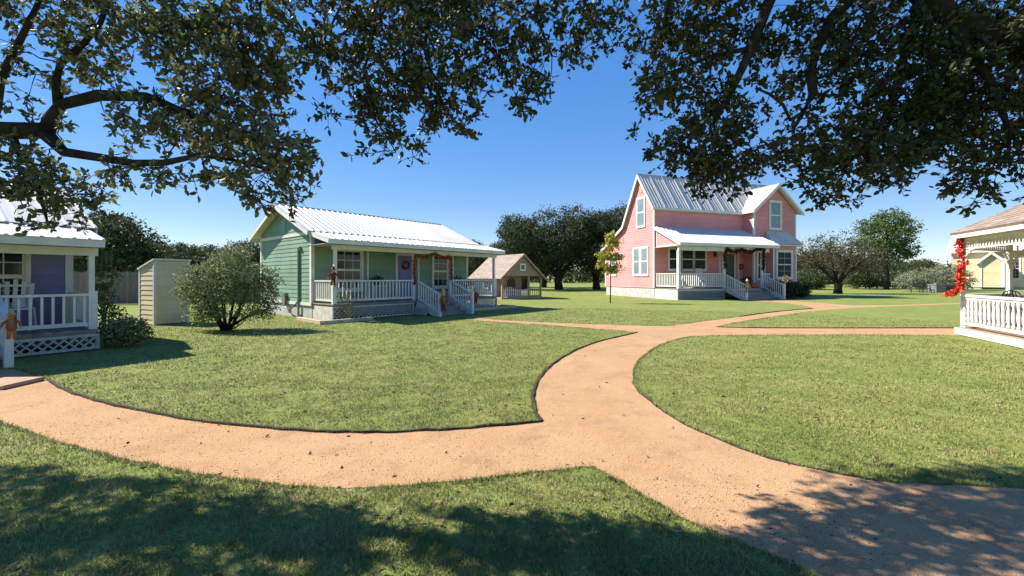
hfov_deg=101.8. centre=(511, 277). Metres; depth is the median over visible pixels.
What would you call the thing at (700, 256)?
window
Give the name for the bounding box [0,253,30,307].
window
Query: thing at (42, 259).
purple cottage
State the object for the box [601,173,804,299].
pink house
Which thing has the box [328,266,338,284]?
scarecrow
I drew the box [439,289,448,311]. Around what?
scarecrow
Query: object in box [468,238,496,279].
oak tree
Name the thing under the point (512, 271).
playhouse
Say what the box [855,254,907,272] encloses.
background tree
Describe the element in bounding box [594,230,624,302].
sapling
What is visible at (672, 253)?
window
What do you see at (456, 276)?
potted plant
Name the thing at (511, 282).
door
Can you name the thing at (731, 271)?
door
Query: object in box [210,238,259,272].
background tree
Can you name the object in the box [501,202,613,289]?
oak tree
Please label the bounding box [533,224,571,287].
oak tree
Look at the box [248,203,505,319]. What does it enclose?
green cottage
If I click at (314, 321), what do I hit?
timber border
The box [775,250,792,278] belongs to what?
window
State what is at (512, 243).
oak tree
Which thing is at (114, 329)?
shrub
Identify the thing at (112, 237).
background tree
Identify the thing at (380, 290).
side table
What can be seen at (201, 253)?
background tree
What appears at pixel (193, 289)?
twiggy bush
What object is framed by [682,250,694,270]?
window
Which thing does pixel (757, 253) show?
window
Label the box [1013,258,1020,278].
window
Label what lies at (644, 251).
window
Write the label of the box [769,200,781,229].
window
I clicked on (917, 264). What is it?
background tree
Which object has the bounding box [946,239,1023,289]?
yellow house
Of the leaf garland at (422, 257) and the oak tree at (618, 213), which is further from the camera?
the oak tree at (618, 213)
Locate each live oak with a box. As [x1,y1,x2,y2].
[0,0,346,236]
[296,0,1023,217]
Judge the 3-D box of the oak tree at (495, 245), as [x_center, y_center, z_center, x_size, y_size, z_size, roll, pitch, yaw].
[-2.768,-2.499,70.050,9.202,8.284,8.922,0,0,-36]
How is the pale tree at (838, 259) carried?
on the ground at (926, 309)
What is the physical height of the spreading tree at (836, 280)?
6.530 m
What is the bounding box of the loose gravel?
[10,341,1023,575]
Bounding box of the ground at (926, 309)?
[0,279,1023,575]
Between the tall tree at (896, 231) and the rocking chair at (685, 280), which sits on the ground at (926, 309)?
the tall tree at (896, 231)
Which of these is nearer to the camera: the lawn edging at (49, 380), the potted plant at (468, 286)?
the lawn edging at (49, 380)
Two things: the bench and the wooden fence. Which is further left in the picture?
the wooden fence
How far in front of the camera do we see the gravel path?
3.61 m
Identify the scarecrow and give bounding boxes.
[0,310,22,338]
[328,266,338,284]
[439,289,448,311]
[473,286,479,303]
[745,279,750,292]
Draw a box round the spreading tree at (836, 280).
[796,228,897,293]
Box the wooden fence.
[73,271,259,303]
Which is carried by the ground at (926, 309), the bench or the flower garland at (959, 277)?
the bench
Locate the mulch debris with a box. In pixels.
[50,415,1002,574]
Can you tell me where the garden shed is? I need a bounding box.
[137,258,190,325]
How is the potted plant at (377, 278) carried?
on the side table
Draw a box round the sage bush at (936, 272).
[891,262,982,291]
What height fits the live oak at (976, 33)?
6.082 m
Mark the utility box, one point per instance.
(940, 287)
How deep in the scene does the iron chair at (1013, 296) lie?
11.35 m
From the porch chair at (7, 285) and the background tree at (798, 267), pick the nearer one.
the porch chair at (7, 285)
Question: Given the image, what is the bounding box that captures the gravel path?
[0,300,1023,575]
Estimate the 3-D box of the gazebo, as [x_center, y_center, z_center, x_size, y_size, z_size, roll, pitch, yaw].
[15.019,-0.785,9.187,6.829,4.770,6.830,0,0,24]
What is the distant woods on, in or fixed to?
on the ground at (926, 309)
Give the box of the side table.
[369,285,385,300]
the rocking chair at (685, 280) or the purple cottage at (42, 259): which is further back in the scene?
the rocking chair at (685, 280)
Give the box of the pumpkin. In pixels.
[750,282,756,287]
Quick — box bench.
[911,282,931,292]
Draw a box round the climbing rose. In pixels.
[86,247,130,337]
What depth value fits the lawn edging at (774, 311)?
19.22 m
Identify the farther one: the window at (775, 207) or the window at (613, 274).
the window at (613, 274)
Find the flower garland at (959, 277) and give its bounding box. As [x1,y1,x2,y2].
[942,238,969,297]
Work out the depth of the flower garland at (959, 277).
11.60 m
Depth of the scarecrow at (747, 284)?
29.07 m
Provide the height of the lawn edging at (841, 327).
0.034 m
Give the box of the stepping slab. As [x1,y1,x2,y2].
[0,377,44,389]
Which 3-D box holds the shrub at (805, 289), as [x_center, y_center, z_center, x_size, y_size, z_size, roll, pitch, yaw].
[22.301,0.970,32.705,2.431,1.416,2.386,0,0,37]
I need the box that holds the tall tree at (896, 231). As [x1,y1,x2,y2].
[847,206,927,289]
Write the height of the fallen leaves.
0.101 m
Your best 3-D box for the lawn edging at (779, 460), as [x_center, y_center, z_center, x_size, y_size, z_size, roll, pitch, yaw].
[3.041,1.594,7.504,1.764,0.012,8.318,0,0,14]
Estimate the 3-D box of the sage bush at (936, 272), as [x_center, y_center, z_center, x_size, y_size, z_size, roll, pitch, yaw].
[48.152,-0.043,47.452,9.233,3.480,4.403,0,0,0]
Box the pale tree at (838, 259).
[812,240,865,285]
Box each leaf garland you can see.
[412,252,453,284]
[722,247,765,270]
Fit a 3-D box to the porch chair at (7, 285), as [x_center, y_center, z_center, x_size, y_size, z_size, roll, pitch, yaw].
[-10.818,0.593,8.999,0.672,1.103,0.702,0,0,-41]
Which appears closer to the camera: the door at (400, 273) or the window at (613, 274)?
the door at (400, 273)
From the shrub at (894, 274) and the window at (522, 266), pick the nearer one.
the window at (522, 266)
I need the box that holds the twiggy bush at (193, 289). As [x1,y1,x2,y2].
[168,242,289,330]
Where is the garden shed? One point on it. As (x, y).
(157, 303)
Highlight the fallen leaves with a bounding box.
[0,332,1010,575]
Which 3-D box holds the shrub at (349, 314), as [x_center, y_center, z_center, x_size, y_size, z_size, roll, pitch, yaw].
[-5.985,0.845,15.103,1.149,1.522,0.980,0,0,30]
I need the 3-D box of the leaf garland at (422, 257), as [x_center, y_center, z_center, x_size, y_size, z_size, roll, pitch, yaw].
[-3.502,-0.419,18.663,0.310,1.508,2.370,0,0,40]
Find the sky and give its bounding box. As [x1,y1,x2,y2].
[0,0,1023,277]
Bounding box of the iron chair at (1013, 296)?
[1001,290,1022,327]
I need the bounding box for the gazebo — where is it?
[950,203,1023,347]
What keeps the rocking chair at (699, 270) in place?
on the pink house at (669, 232)
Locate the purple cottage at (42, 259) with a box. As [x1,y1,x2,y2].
[0,182,105,367]
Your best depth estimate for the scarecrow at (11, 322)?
7.31 m
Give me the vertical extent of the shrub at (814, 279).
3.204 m
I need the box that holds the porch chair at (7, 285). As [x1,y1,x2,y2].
[0,279,36,330]
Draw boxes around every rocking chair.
[681,274,693,287]
[696,268,711,287]
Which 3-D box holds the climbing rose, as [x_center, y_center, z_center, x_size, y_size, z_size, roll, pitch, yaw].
[-9.951,0.380,10.300,0.985,2.442,0.777,0,0,0]
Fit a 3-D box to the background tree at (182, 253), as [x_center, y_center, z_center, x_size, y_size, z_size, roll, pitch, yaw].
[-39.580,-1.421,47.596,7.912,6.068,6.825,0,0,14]
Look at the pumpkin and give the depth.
31.92 m
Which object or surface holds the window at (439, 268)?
in the green cottage at (307, 250)
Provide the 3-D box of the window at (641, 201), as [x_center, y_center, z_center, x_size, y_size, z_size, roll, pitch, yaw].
[10.383,-5.250,33.549,0.095,2.480,1.180,0,0,-18]
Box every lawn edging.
[46,332,637,433]
[633,336,875,480]
[716,326,953,327]
[741,308,812,316]
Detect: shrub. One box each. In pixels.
[90,314,155,346]
[332,280,365,318]
[763,279,802,298]
[786,281,813,297]
[797,268,831,289]
[843,267,892,288]
[878,268,916,288]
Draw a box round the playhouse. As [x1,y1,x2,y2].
[468,254,546,298]
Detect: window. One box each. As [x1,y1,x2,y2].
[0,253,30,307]
[337,250,363,291]
[431,255,447,288]
[519,263,525,270]
[609,257,616,275]
[632,247,639,275]
[636,196,645,228]
[640,246,648,275]
[667,248,681,270]
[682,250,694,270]
[695,251,706,270]
[756,252,765,279]
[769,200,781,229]
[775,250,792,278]
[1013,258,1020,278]
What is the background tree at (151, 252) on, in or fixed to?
on the ground at (926, 309)
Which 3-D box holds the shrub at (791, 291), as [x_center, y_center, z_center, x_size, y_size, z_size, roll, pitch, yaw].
[20.583,0.841,31.598,2.789,1.608,2.444,0,0,0]
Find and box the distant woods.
[130,259,950,284]
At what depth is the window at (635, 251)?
34.11 m
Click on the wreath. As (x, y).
(403, 263)
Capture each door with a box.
[395,253,411,296]
[507,278,514,296]
[725,253,735,286]
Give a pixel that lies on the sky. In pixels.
(575, 148)
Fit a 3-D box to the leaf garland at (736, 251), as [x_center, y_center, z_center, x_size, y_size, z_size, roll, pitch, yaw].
[17.573,-1.425,31.408,4.219,1.831,0.506,0,0,-18]
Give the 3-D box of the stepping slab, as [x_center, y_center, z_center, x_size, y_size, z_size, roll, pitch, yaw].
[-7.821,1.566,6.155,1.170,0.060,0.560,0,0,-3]
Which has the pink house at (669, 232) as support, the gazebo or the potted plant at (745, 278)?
the potted plant at (745, 278)
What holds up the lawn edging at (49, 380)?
on the ground at (926, 309)
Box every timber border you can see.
[296,317,372,324]
[474,304,515,310]
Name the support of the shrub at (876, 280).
on the ground at (926, 309)
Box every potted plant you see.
[370,275,382,284]
[452,275,464,297]
[464,281,472,296]
[740,276,752,287]
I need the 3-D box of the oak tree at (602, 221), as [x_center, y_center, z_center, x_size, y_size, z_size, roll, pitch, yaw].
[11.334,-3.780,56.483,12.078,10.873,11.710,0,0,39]
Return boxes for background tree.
[73,209,146,272]
[73,218,178,271]
[134,240,200,271]
[186,243,220,268]
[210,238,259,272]
[797,248,830,272]
[825,254,865,285]
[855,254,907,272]
[900,258,948,274]
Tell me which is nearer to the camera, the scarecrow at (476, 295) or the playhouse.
the scarecrow at (476, 295)
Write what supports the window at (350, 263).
in the green cottage at (307, 250)
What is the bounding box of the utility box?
[927,284,956,291]
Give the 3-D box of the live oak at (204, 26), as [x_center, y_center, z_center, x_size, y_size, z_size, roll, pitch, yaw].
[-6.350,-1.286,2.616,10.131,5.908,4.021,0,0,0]
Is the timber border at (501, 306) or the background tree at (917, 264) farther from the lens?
the background tree at (917, 264)
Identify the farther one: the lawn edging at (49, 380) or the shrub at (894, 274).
the shrub at (894, 274)
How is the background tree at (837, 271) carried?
on the ground at (926, 309)
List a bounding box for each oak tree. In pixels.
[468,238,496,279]
[473,240,503,270]
[483,211,573,289]
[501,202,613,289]
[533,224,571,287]
[554,206,622,289]
[578,200,626,272]
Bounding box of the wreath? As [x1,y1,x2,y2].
[402,260,409,269]

